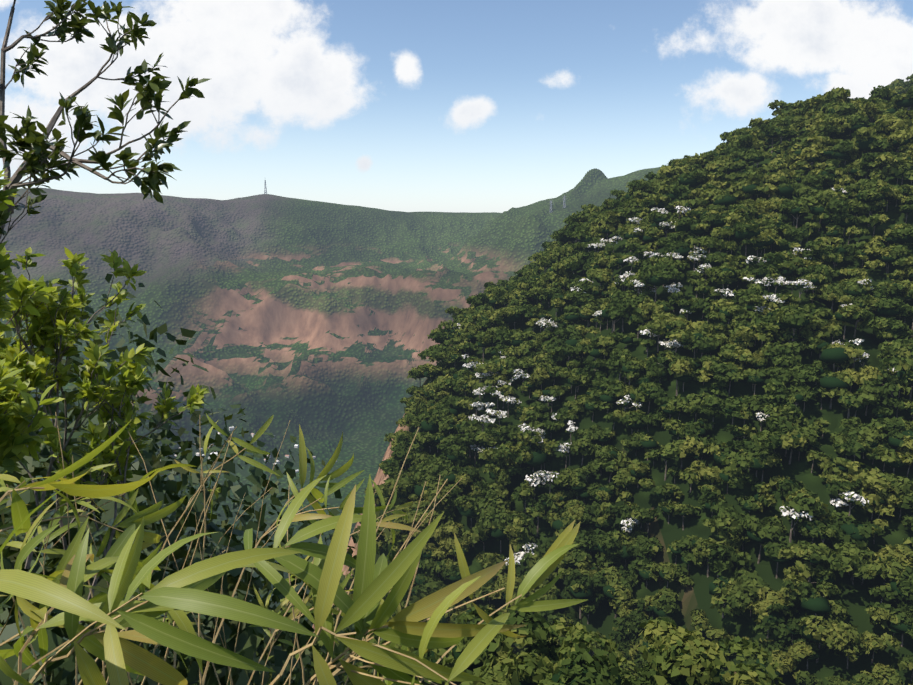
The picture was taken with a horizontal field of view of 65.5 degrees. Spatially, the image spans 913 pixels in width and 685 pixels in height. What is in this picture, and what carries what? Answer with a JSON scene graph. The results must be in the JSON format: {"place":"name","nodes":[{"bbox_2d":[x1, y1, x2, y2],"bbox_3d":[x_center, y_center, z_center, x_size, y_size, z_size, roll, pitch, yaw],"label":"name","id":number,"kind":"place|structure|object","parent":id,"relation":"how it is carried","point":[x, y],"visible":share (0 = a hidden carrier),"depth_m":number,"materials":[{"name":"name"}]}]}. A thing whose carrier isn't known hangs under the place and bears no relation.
{"place":"outdoors","nodes":[
{"label":"outdoors","id":0,"kind":"place"},
{"bbox_2d":[0,0,209,243],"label":"tree branch","id":1,"kind":"object","parent":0,"point":[153,181],"depth_m":3.00,"materials":[{"name":"green plant"}]},
{"bbox_2d":[0,119,912,684],"bbox_3d":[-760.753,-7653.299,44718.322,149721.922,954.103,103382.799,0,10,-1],"label":"mountain","id":2,"kind":"structure","parent":0,"point":[318,321],"depth_m":2090.24,"materials":[{"name":"green plant"}]},
{"bbox_2d":[0,169,208,622],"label":"shrub","id":3,"kind":"object","parent":2,"relation":"on","point":[14,437],"depth_m":2.95,"materials":[{"name":"green plant"}]},
{"bbox_2d":[0,261,422,684],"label":"undergrowth shrubs","id":4,"kind":"object","parent":2,"relation":"on","point":[250,642],"visible":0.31,"depth_m":4.53,"materials":[{"name":"green plant"}]},
{"bbox_2d":[160,426,336,472],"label":"valley houses","id":5,"kind":"structure","parent":2,"relation":"on","point":[253,434],"depth_m":1715.13,"materials":[{"name":"white"}]},
{"bbox_2d":[0,412,528,684],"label":"dry grass stems","id":6,"kind":"object","parent":2,"relation":"on","point":[348,657],"visible":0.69,"depth_m":1.48,"materials":[{"name":"plant"}]},
{"bbox_2d":[0,414,586,684],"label":"bamboo leaves","id":7,"kind":"object","parent":6,"relation":"attached to","point":[364,607],"visible":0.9,"depth_m":0.88,"materials":[{"name":"green plant"}]},
{"bbox_2d":[38,74,912,684],"bbox_3d":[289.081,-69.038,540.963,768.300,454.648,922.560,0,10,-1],"label":"forest","id":8,"kind":"object","parent":2,"relation":"on","point":[544,634],"depth_m":333.23,"materials":[{"name":"green plant"}]},
{"bbox_2d":[0,0,912,212],"label":"sky","id":9,"kind":"structure","parent":0,"point":[470,106],"materials":[{"name":"blue"}]}
]}

